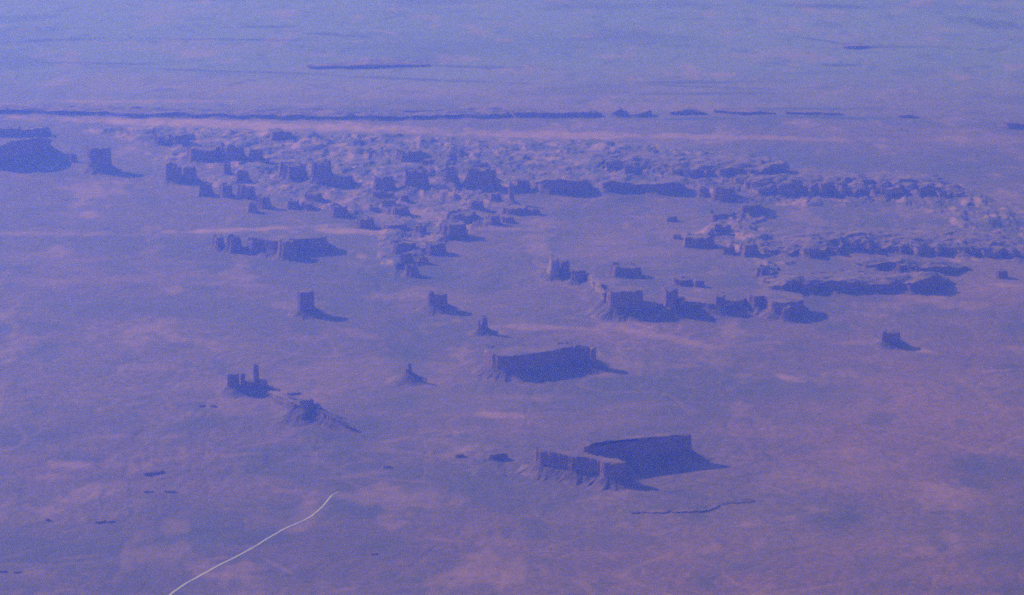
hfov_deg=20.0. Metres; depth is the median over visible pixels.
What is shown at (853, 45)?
ridge
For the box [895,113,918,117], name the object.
ridge
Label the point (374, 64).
ridge
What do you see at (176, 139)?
rock outcrop
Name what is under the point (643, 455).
mesa
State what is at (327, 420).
rock ridge
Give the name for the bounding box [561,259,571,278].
butte
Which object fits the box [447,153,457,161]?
rock outcrop
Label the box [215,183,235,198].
butte
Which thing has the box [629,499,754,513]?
scarp
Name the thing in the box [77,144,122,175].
butte
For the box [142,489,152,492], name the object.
rock outcrop
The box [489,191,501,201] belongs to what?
rock outcrop
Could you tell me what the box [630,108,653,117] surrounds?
ridge
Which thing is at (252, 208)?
rock outcrop
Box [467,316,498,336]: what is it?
butte
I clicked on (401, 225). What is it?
rock outcrop
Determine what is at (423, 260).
mesa
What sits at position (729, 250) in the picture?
rock outcrop
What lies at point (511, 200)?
rock spire
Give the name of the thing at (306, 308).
butte
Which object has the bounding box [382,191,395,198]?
rock outcrop
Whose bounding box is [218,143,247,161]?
butte
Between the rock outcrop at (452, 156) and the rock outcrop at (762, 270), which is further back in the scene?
the rock outcrop at (452, 156)
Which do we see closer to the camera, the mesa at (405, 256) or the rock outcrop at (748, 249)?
the mesa at (405, 256)
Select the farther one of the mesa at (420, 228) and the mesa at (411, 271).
the mesa at (420, 228)
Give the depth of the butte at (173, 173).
41166.57 m
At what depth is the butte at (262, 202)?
39624.60 m
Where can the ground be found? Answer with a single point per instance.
(140, 320)
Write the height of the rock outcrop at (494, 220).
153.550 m
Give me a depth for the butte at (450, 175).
40748.75 m
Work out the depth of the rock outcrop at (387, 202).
39609.21 m
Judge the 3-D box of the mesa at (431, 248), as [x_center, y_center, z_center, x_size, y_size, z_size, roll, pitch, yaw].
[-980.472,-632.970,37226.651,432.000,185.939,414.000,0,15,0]
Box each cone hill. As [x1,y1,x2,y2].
[267,398,348,428]
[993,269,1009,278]
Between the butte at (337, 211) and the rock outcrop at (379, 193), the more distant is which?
the rock outcrop at (379, 193)
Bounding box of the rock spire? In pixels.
[384,363,427,386]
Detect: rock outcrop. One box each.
[94,519,105,523]
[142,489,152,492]
[143,469,165,476]
[152,135,166,145]
[162,490,174,492]
[166,132,191,145]
[244,202,259,213]
[268,128,294,140]
[284,199,300,209]
[287,391,300,395]
[299,202,315,210]
[303,191,323,202]
[328,172,355,186]
[368,205,380,212]
[370,189,383,198]
[380,198,396,207]
[381,221,407,229]
[381,464,391,468]
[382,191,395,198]
[385,204,411,215]
[393,148,424,162]
[397,194,409,201]
[420,158,434,165]
[442,209,479,222]
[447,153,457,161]
[453,453,464,457]
[486,215,502,225]
[486,452,509,460]
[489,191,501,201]
[499,204,527,215]
[501,216,514,222]
[526,207,541,215]
[664,215,677,221]
[671,233,682,239]
[680,232,716,248]
[693,280,706,287]
[706,211,734,221]
[712,222,725,233]
[721,244,736,254]
[736,201,765,214]
[736,241,760,257]
[753,264,770,277]
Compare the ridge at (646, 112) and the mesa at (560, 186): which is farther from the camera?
the ridge at (646, 112)
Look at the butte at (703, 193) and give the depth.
40307.59 m
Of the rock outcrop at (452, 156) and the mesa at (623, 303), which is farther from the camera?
the rock outcrop at (452, 156)
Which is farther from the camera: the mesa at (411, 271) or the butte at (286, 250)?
the butte at (286, 250)
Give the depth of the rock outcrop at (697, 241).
37557.11 m
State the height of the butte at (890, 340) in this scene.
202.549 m
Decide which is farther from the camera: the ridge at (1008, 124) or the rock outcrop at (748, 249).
the ridge at (1008, 124)
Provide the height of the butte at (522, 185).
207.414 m
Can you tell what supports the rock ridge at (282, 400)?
on the ground
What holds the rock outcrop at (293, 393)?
on the ground
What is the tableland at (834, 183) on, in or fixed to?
on the ground
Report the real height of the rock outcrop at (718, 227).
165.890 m
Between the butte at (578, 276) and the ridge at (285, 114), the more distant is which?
the ridge at (285, 114)
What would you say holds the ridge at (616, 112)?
on the ground
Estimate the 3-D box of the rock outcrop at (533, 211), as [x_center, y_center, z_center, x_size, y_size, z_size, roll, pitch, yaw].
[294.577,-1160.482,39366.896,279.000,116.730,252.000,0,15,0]
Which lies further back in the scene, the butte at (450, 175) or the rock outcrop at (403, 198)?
the butte at (450, 175)
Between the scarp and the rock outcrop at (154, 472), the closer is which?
the scarp
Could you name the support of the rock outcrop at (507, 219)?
on the ground
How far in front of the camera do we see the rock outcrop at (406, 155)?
42553.04 m
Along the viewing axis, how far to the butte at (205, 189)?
40385.33 m
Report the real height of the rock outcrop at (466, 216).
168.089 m
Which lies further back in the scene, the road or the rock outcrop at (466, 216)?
the rock outcrop at (466, 216)
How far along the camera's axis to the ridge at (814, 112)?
45903.98 m
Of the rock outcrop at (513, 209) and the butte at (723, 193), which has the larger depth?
the butte at (723, 193)
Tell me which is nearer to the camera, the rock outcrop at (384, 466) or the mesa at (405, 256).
the rock outcrop at (384, 466)
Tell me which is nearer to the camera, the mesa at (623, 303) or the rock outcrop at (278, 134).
the mesa at (623, 303)
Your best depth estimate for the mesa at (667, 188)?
40591.72 m
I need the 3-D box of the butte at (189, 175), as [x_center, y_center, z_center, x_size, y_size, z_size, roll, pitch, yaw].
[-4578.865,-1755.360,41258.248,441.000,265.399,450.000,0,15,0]
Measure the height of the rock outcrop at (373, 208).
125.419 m
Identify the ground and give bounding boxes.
[0,0,1023,594]
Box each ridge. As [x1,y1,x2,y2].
[0,104,511,120]
[0,126,53,137]
[263,390,293,409]
[305,59,430,68]
[316,409,360,433]
[510,107,603,117]
[575,272,606,312]
[607,107,629,117]
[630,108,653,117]
[667,107,707,115]
[712,108,775,114]
[784,109,842,115]
[841,42,869,48]
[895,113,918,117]
[997,118,1023,129]
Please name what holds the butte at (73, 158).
on the ground
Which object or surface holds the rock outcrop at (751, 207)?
on the ground
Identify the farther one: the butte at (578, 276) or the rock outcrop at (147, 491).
the butte at (578, 276)
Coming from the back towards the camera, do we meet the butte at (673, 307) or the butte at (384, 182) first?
the butte at (384, 182)
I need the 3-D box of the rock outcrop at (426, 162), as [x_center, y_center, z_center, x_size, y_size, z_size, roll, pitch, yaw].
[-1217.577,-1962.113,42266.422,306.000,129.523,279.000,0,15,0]
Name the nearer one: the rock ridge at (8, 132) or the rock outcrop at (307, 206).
the rock outcrop at (307, 206)
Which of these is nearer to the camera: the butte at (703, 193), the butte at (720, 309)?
the butte at (720, 309)
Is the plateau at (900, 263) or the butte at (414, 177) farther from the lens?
the butte at (414, 177)
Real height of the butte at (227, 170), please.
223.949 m
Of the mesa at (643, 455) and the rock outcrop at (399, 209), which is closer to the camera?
the mesa at (643, 455)
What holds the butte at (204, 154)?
on the ground
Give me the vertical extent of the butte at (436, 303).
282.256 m
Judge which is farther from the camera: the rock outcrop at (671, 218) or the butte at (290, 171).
the butte at (290, 171)
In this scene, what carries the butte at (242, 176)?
on the ground
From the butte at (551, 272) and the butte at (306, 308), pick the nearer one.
the butte at (306, 308)
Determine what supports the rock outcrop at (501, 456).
on the ground
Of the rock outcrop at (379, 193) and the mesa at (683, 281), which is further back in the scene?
the rock outcrop at (379, 193)
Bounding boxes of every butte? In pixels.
[66,153,79,162]
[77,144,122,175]
[160,162,183,184]
[181,144,220,162]
[183,165,201,183]
[195,181,217,196]
[208,235,224,251]
[214,364,281,398]
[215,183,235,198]
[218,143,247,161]
[219,161,234,175]
[221,234,242,253]
[232,169,252,183]
[234,185,255,199]
[245,238,260,254]
[247,148,267,161]
[255,194,274,209]
[272,238,302,260]
[275,161,309,181]
[286,288,331,319]
[303,160,332,186]
[327,203,351,218]
[353,217,377,228]
[370,173,396,191]
[398,165,432,189]
[415,290,459,315]
[438,165,460,186]
[460,162,503,192]
[466,199,485,210]
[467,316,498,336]
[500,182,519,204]
[514,178,532,192]
[536,255,567,281]
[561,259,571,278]
[563,267,585,286]
[647,283,701,321]
[695,186,710,198]
[703,290,732,317]
[707,184,740,202]
[777,305,793,321]
[868,329,911,350]
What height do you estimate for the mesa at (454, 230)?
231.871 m
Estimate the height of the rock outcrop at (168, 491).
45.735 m
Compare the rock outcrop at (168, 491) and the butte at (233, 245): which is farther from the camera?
the butte at (233, 245)
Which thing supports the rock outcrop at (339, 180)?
on the ground
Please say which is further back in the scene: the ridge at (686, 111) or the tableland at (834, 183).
the ridge at (686, 111)
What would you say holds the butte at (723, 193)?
on the ground
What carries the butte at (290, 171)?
on the ground
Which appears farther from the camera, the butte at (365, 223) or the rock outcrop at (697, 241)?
the butte at (365, 223)
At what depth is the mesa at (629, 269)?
36092.70 m
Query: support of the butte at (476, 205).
on the ground
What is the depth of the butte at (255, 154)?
42438.64 m
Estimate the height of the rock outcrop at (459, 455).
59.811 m
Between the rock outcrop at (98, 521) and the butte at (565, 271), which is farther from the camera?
the butte at (565, 271)
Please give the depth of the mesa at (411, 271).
36064.85 m
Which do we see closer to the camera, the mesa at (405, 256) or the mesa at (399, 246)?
the mesa at (405, 256)
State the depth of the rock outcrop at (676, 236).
37985.01 m
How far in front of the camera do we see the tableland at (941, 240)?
37436.52 m
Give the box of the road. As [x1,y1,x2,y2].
[169,492,337,594]
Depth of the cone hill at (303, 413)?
30331.28 m
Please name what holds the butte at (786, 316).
on the ground
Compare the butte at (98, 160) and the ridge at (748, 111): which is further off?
the ridge at (748, 111)
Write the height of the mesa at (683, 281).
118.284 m
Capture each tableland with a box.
[600,149,788,178]
[728,167,967,199]
[753,221,1023,258]
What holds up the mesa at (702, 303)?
on the ground
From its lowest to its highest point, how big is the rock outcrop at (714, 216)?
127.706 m
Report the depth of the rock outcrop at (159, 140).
43637.21 m
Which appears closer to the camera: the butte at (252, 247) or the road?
the road
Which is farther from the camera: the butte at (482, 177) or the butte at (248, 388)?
the butte at (482, 177)
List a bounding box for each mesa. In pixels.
[0,137,64,171]
[242,229,338,257]
[389,239,418,254]
[398,251,413,262]
[400,262,422,277]
[413,223,426,233]
[417,255,430,264]
[422,241,448,256]
[435,220,470,239]
[470,342,612,383]
[514,447,646,491]
[529,178,595,195]
[582,433,715,476]
[585,285,651,321]
[595,180,689,195]
[605,261,644,278]
[643,291,753,317]
[672,276,693,285]
[745,288,815,321]
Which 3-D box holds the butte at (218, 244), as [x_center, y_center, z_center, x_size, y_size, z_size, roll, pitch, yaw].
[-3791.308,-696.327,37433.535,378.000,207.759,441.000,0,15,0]
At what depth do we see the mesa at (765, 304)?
34323.71 m
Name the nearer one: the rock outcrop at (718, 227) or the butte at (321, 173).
the rock outcrop at (718, 227)
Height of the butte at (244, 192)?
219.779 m
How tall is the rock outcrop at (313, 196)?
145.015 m
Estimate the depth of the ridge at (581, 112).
45748.95 m
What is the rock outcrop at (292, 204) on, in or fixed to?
on the ground
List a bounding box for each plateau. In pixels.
[754,270,953,295]
[850,255,969,275]
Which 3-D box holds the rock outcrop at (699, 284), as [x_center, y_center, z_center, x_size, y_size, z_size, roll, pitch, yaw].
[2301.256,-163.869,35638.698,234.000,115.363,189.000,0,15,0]
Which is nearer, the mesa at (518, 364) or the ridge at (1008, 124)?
the mesa at (518, 364)
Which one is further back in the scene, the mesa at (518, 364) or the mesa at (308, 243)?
the mesa at (308, 243)

